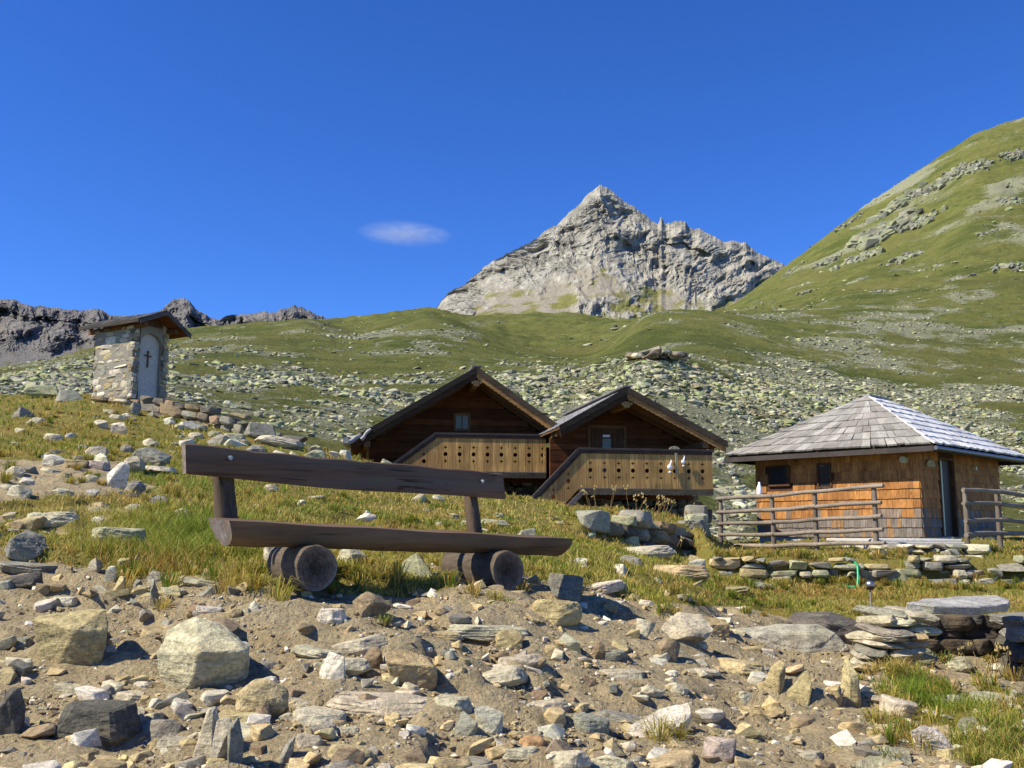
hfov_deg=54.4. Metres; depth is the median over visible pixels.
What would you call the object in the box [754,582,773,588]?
rock
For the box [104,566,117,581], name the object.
rock
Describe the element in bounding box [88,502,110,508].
rock
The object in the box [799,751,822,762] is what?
rock
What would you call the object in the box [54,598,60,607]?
rock
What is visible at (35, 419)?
rock
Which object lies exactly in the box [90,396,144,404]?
stone wall
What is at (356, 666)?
rock
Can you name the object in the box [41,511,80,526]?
rock
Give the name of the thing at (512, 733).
rock
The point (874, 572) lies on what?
stone wall
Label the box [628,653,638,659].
rock
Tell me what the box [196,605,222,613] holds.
rock
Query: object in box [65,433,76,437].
rock
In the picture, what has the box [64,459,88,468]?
rock
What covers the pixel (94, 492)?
rock
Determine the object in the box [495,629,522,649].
rock
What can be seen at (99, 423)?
rock
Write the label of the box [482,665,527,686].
rock
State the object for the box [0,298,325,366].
mountain
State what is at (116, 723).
rock
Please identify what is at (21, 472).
rock
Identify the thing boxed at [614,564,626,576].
rock
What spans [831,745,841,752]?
rock
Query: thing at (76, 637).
rock
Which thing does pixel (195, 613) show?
rock
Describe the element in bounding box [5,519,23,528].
rock
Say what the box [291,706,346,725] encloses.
rock
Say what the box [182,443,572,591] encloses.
log bench
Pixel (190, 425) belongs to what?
rock
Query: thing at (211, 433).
rock
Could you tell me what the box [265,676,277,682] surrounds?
rock
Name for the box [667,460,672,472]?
hanging ornament
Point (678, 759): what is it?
rock
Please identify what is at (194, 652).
rock
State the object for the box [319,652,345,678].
rock
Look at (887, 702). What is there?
rock
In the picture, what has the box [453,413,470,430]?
window
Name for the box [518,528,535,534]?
rock
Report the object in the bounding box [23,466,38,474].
rock
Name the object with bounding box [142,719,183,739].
rock
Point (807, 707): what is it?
rock
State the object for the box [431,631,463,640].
rock
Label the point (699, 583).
rock
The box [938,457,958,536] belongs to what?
door
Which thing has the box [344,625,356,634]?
rock
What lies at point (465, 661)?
rock
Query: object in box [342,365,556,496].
log chalet
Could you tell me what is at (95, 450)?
rock
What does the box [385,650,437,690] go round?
rock
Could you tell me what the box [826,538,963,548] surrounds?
concrete step
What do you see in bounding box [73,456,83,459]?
rock
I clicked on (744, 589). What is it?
rock
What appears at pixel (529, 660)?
rock
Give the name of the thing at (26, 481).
rock
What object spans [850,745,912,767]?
rock
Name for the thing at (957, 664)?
rock
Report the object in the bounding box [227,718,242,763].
rock
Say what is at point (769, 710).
rock
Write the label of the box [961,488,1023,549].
pole fence
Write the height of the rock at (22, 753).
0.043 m
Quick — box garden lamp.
[865,581,874,605]
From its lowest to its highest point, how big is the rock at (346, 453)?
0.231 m
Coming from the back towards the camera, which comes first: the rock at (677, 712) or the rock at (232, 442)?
the rock at (232, 442)
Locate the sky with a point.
(326, 158)
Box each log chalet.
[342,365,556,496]
[516,385,727,522]
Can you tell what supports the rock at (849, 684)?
on the ground at (284, 619)
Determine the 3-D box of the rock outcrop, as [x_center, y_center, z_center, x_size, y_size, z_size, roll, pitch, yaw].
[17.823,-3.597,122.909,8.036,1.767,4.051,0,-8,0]
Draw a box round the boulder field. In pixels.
[0,128,1023,539]
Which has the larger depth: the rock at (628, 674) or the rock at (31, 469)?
the rock at (31, 469)
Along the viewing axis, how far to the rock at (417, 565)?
6.35 m
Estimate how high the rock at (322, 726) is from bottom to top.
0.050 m
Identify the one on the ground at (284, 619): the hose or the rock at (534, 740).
the rock at (534, 740)
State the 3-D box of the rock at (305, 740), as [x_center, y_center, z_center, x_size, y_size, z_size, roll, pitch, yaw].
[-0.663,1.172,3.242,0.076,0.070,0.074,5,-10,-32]
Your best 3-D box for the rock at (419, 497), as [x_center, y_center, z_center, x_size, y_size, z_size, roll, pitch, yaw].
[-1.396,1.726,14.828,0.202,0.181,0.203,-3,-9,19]
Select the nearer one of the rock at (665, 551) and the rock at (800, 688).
the rock at (800, 688)
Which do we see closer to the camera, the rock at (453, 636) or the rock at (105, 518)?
the rock at (453, 636)
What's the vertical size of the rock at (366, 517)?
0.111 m
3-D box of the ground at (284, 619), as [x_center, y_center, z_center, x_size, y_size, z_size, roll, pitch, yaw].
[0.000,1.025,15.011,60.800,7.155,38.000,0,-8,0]
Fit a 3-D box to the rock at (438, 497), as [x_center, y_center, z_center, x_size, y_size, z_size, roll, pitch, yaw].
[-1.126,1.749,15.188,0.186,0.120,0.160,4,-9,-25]
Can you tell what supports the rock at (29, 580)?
on the ground at (284, 619)
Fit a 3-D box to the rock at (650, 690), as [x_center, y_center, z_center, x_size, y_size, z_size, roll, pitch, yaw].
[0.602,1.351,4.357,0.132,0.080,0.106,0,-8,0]
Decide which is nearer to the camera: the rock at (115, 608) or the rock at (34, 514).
the rock at (115, 608)
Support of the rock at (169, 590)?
on the ground at (284, 619)
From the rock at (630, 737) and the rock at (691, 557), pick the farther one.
the rock at (691, 557)
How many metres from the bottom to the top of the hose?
0.461 m
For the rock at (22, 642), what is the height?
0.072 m
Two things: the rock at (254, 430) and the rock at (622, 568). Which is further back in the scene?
the rock at (254, 430)
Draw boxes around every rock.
[0,484,12,489]
[0,561,57,573]
[0,687,25,734]
[4,530,46,561]
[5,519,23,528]
[6,466,25,476]
[6,571,42,588]
[7,485,31,497]
[11,637,33,648]
[12,406,34,417]
[17,752,27,755]
[19,477,34,484]
[21,516,46,530]
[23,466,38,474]
[24,384,58,397]
[26,417,45,424]
[27,512,41,516]
[32,609,107,664]
[36,739,55,749]
[40,467,59,472]
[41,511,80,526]
[42,454,64,465]
[43,433,62,440]
[47,450,64,453]
[50,488,73,495]
[53,596,77,606]
[53,682,80,692]
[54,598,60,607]
[54,699,141,746]
[55,390,82,401]
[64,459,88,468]
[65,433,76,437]
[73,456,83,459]
[85,446,108,455]
[85,474,98,482]
[85,489,99,496]
[87,460,110,470]
[87,558,102,572]
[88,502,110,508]
[88,507,129,515]
[91,517,102,524]
[92,527,146,544]
[94,419,108,428]
[94,453,109,462]
[97,515,112,524]
[98,684,114,695]
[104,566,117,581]
[104,645,116,651]
[106,637,125,646]
[107,462,129,489]
[107,605,121,612]
[109,414,127,420]
[110,422,128,433]
[112,576,125,590]
[114,689,143,700]
[117,558,130,565]
[120,444,134,452]
[124,456,144,471]
[124,481,145,495]
[124,504,140,509]
[126,402,140,414]
[130,598,139,605]
[131,447,171,466]
[131,585,147,594]
[133,579,142,588]
[134,681,150,687]
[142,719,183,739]
[143,438,158,446]
[145,466,177,473]
[146,570,164,581]
[149,579,158,605]
[152,495,167,502]
[156,735,186,748]
[157,617,249,689]
[161,587,186,594]
[178,422,200,429]
[179,439,194,445]
[183,577,215,586]
[188,432,203,438]
[192,610,199,616]
[193,707,218,757]
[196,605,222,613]
[199,584,218,596]
[207,434,229,444]
[208,431,220,436]
[210,717,231,759]
[218,709,235,721]
[224,433,245,440]
[224,439,247,446]
[225,609,241,617]
[227,586,240,595]
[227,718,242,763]
[229,712,260,721]
[235,678,288,717]
[240,722,274,736]
[244,422,276,438]
[246,446,265,451]
[249,600,259,610]
[254,435,303,449]
[258,660,279,669]
[263,484,278,491]
[263,547,274,560]
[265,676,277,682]
[278,737,294,763]
[282,435,307,442]
[285,680,297,685]
[288,697,311,707]
[290,644,343,658]
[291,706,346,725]
[295,733,321,748]
[303,450,325,457]
[305,723,338,731]
[307,447,319,451]
[308,495,323,498]
[312,662,321,668]
[316,608,346,623]
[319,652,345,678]
[320,657,371,675]
[326,691,428,719]
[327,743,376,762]
[332,634,387,655]
[337,549,365,563]
[337,725,359,737]
[338,450,350,459]
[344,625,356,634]
[352,591,390,617]
[355,513,376,521]
[363,646,382,668]
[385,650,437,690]
[402,553,431,578]
[411,494,425,501]
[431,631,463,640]
[432,495,444,499]
[433,694,472,712]
[445,624,528,641]
[449,513,458,518]
[454,711,477,736]
[456,657,469,664]
[467,741,491,751]
[474,705,502,734]
[481,518,509,527]
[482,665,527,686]
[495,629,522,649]
[498,654,546,666]
[501,745,537,762]
[508,731,523,739]
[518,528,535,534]
[519,735,545,746]
[529,698,569,712]
[530,689,547,699]
[532,599,581,625]
[544,645,560,654]
[547,573,582,602]
[549,750,591,767]
[572,713,609,733]
[576,558,586,565]
[579,602,587,608]
[581,675,596,686]
[589,598,605,603]
[591,580,623,593]
[591,642,604,658]
[591,755,633,767]
[595,710,642,724]
[597,621,608,624]
[599,669,644,679]
[603,649,627,660]
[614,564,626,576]
[618,733,632,740]
[620,555,642,564]
[622,545,676,557]
[624,629,639,638]
[626,703,690,737]
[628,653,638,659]
[636,618,654,638]
[639,599,654,605]
[640,685,664,697]
[645,750,695,767]
[654,565,709,582]
[655,638,679,662]
[661,612,712,645]
[665,670,678,674]
[665,682,688,695]
[685,667,721,676]
[685,734,693,739]
[688,555,700,560]
[688,559,705,565]
[693,580,702,585]
[702,736,735,762]
[704,616,729,638]
[718,658,764,674]
[725,586,748,593]
[736,624,849,652]
[738,691,751,705]
[741,704,766,718]
[749,739,760,742]
[753,758,763,765]
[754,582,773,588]
[756,730,766,739]
[763,660,785,695]
[764,706,785,715]
[767,748,783,755]
[785,611,862,644]
[786,670,811,705]
[787,728,799,733]
[796,749,822,754]
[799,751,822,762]
[802,705,811,710]
[820,736,831,740]
[825,686,844,704]
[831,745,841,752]
[834,710,843,714]
[840,656,860,706]
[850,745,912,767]
[861,691,877,697]
[869,694,880,702]
[872,724,893,732]
[879,694,918,719]
[911,725,955,749]
[918,648,937,666]
[944,656,974,672]
[957,716,985,731]
[970,691,1015,708]
[991,663,1000,670]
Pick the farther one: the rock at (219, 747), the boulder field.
the boulder field
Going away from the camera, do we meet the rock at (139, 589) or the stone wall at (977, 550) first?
the rock at (139, 589)
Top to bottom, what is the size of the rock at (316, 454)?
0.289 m
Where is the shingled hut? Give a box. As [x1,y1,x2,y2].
[723,394,1023,542]
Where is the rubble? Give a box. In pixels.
[0,473,1023,767]
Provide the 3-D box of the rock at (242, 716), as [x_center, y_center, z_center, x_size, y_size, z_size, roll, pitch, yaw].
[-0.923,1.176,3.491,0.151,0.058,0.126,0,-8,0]
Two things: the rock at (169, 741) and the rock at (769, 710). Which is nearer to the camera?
the rock at (169, 741)
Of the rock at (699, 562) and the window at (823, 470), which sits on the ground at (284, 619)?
the rock at (699, 562)
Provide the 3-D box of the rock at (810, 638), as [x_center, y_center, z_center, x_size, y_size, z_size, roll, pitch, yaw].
[1.845,1.812,7.035,0.997,0.228,0.491,1,-8,-6]
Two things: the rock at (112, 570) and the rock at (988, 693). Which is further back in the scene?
the rock at (112, 570)
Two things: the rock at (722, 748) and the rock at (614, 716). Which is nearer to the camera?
the rock at (722, 748)
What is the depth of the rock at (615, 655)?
4.84 m
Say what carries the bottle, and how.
on the pole fence at (875, 516)
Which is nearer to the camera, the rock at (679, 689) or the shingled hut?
the rock at (679, 689)
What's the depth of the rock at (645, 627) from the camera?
5.32 m
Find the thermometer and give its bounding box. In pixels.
[669,446,679,475]
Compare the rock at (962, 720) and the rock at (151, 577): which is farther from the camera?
the rock at (151, 577)
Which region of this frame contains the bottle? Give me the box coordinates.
[757,482,761,493]
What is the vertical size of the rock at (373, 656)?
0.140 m
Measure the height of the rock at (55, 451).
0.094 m
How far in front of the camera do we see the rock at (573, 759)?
3.31 m
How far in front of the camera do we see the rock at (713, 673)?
4.91 m
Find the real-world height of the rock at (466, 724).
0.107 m
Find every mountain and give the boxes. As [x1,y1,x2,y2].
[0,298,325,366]
[436,185,785,318]
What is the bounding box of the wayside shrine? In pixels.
[78,310,191,399]
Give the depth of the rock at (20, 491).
9.44 m
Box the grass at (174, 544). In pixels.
[0,392,1023,767]
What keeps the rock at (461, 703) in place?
on the ground at (284, 619)
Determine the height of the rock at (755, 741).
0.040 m
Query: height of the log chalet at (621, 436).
4.085 m
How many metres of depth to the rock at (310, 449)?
19.29 m
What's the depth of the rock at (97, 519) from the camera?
7.79 m
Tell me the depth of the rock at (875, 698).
4.80 m
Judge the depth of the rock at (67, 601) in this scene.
5.40 m
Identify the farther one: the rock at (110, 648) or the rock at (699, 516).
the rock at (699, 516)
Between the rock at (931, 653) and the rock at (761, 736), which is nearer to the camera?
the rock at (761, 736)
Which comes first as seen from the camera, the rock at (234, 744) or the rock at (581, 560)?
the rock at (234, 744)
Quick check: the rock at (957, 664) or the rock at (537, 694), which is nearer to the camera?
the rock at (537, 694)
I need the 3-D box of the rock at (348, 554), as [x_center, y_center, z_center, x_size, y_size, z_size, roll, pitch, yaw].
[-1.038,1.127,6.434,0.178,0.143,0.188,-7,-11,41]
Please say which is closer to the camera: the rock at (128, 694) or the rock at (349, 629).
the rock at (128, 694)
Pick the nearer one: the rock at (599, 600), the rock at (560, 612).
the rock at (560, 612)
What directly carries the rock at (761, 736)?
on the ground at (284, 619)
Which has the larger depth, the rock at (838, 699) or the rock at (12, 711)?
the rock at (838, 699)
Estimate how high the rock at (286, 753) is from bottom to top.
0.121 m
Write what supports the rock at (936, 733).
on the ground at (284, 619)
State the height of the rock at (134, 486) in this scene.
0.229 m
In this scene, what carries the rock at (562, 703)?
on the ground at (284, 619)
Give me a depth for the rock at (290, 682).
3.86 m
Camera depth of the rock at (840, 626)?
7.94 m
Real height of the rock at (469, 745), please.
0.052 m
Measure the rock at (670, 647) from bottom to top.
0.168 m
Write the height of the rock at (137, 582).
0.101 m
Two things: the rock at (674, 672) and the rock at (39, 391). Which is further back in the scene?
the rock at (39, 391)
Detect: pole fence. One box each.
[716,484,885,550]
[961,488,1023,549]
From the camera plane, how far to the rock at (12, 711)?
3.43 m
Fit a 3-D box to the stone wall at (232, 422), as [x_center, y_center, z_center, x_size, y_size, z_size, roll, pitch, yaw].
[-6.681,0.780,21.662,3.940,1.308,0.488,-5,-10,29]
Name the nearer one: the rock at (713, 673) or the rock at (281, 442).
the rock at (713, 673)
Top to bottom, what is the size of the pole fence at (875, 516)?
1.482 m
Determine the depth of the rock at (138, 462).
13.42 m
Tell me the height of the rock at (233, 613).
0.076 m
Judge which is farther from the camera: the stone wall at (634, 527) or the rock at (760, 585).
the stone wall at (634, 527)
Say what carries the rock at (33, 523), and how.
on the ground at (284, 619)
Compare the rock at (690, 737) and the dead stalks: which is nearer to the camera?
the rock at (690, 737)
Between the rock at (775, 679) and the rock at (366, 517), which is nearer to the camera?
the rock at (775, 679)
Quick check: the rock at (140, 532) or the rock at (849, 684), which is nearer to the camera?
the rock at (849, 684)
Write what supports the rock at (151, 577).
on the ground at (284, 619)
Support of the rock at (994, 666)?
on the ground at (284, 619)
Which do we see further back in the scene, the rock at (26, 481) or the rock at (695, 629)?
the rock at (26, 481)
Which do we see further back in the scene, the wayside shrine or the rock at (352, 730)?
the wayside shrine
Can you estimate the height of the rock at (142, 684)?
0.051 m
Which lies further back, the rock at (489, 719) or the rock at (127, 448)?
the rock at (127, 448)
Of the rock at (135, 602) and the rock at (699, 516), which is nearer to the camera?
the rock at (135, 602)
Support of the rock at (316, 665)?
on the ground at (284, 619)
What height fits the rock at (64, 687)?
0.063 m
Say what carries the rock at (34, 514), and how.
on the ground at (284, 619)
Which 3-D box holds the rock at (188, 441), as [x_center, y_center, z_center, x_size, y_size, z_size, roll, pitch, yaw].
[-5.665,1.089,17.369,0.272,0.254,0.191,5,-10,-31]
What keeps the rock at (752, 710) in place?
on the ground at (284, 619)
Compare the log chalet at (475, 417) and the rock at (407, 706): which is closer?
the rock at (407, 706)
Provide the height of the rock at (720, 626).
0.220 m
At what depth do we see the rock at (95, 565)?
6.08 m
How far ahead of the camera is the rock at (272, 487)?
13.04 m
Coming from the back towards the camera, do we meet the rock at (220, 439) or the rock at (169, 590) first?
the rock at (220, 439)
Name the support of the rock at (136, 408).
on the ground at (284, 619)
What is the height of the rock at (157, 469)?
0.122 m
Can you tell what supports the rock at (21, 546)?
on the ground at (284, 619)
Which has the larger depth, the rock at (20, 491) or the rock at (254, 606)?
the rock at (20, 491)
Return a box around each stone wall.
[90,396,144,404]
[140,395,250,433]
[576,510,693,555]
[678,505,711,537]
[709,555,1023,584]
[868,544,990,557]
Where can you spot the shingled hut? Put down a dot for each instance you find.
(924, 469)
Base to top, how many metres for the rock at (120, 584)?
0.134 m
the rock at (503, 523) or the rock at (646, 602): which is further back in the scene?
the rock at (503, 523)
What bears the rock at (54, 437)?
on the ground at (284, 619)
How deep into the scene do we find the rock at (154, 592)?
5.11 m
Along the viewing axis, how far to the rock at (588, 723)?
3.74 m
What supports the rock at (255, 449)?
on the ground at (284, 619)
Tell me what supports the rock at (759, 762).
on the ground at (284, 619)
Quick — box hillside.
[0,117,1023,541]
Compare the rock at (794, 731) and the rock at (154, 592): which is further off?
the rock at (154, 592)
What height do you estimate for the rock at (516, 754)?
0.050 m
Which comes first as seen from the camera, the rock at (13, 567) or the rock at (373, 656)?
the rock at (373, 656)
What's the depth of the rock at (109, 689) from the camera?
3.88 m
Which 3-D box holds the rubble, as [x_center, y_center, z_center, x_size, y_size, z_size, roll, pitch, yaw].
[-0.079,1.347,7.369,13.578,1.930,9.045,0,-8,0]
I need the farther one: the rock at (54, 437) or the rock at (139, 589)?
the rock at (54, 437)
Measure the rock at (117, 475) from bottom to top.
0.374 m
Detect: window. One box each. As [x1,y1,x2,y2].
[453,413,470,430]
[767,465,790,486]
[816,463,831,488]
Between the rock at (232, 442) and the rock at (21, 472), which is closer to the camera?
the rock at (21, 472)
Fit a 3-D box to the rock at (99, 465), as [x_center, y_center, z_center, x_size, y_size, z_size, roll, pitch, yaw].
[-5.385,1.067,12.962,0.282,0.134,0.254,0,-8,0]
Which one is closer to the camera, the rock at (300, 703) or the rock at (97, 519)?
the rock at (300, 703)
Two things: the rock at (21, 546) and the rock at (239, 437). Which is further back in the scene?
the rock at (239, 437)
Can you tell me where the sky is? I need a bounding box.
[0,0,1023,318]
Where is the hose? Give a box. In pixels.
[847,561,861,587]
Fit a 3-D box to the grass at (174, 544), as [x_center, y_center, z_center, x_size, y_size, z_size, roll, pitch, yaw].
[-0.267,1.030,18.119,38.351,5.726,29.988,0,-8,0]
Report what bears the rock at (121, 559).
on the ground at (284, 619)
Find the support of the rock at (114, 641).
on the ground at (284, 619)
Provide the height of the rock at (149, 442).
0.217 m
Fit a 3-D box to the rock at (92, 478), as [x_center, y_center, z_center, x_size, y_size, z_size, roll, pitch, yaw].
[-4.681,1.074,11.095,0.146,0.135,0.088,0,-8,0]
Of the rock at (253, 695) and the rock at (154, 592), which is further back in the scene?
the rock at (154, 592)
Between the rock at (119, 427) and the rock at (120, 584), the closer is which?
the rock at (120, 584)
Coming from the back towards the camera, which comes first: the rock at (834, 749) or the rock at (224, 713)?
the rock at (834, 749)
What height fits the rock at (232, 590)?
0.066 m
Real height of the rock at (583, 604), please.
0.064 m
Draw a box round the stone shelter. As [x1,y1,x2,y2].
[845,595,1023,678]
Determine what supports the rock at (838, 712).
on the ground at (284, 619)
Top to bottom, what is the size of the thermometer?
0.767 m
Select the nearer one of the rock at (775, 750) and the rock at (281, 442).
the rock at (775, 750)
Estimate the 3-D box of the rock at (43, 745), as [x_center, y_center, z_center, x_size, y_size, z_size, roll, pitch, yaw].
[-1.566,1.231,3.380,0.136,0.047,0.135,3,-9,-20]
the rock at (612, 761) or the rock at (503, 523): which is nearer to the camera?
the rock at (612, 761)
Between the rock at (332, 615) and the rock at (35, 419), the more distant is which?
the rock at (35, 419)
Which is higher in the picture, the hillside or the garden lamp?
the hillside
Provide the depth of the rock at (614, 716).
4.06 m
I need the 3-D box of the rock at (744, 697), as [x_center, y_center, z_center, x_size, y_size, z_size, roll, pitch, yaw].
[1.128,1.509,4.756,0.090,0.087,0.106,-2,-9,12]
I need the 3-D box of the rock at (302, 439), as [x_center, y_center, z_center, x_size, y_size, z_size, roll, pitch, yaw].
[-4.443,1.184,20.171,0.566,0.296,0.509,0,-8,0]
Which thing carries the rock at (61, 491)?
on the ground at (284, 619)
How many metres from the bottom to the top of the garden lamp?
0.456 m
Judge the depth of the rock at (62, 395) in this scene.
23.39 m
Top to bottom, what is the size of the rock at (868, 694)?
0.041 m
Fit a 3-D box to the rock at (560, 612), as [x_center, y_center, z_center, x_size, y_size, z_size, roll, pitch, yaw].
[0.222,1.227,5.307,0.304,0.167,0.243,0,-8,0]
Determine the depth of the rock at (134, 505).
9.65 m
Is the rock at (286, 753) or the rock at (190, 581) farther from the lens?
the rock at (190, 581)
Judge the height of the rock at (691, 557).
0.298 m
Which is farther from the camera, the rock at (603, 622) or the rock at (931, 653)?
the rock at (931, 653)
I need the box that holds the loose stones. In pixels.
[3,409,952,763]
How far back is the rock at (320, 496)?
12.83 m
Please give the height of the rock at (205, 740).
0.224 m
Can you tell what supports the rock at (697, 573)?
on the ground at (284, 619)
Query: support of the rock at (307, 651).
on the ground at (284, 619)
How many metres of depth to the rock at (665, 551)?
13.92 m
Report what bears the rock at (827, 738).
on the ground at (284, 619)
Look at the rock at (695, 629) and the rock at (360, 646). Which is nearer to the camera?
the rock at (360, 646)
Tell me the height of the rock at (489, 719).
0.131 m
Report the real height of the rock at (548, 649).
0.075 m
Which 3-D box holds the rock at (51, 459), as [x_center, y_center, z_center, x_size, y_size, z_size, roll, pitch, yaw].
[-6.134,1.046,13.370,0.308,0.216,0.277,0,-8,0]
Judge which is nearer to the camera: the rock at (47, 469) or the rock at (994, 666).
the rock at (994, 666)
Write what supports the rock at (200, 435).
on the ground at (284, 619)
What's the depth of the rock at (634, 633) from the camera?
5.28 m
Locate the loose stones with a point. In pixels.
(333, 453)
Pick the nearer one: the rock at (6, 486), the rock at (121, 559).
the rock at (121, 559)
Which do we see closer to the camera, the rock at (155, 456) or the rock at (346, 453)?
the rock at (155, 456)
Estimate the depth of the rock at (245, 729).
3.33 m
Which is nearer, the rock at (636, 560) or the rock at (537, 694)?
the rock at (537, 694)
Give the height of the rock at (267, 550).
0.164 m
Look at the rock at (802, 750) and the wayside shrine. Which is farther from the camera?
the wayside shrine
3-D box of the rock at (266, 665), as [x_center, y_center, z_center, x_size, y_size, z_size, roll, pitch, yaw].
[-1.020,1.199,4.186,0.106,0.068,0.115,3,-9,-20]
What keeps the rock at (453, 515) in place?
on the ground at (284, 619)
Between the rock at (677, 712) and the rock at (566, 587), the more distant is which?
the rock at (566, 587)
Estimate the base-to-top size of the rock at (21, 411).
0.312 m
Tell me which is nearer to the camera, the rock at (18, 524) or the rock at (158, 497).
the rock at (18, 524)
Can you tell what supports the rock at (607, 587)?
on the ground at (284, 619)
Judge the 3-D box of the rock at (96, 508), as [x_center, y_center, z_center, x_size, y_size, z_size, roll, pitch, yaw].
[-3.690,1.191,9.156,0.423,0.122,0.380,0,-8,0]
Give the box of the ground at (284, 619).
[0,395,1023,767]
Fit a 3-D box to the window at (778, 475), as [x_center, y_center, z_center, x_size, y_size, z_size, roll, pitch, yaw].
[7.401,2.547,27.625,0.680,0.580,0.070,-8,-12,44]
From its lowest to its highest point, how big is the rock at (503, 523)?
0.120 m
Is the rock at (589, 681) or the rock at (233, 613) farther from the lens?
the rock at (233, 613)
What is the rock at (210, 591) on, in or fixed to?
on the ground at (284, 619)
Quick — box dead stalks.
[581,484,1011,679]
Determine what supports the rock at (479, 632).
on the ground at (284, 619)
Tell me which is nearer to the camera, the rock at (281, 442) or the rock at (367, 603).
the rock at (367, 603)
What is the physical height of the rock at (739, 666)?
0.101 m
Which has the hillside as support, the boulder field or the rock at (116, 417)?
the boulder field
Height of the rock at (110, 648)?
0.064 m
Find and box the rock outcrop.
[625,346,688,360]
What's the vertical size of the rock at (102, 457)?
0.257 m
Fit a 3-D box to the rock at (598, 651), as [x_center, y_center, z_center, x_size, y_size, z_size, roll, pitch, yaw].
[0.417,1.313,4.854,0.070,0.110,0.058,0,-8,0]
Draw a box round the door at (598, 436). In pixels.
[587,425,626,478]
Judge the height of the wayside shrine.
2.228 m
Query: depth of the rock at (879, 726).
4.29 m
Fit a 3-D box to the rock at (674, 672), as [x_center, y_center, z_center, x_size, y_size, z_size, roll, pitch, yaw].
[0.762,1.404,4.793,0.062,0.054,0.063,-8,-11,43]
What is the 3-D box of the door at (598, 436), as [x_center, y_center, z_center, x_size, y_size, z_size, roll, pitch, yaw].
[2.513,1.926,26.266,1.060,1.670,0.060,2,-9,-11]
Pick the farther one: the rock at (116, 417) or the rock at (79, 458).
the rock at (116, 417)
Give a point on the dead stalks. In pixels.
(990, 661)

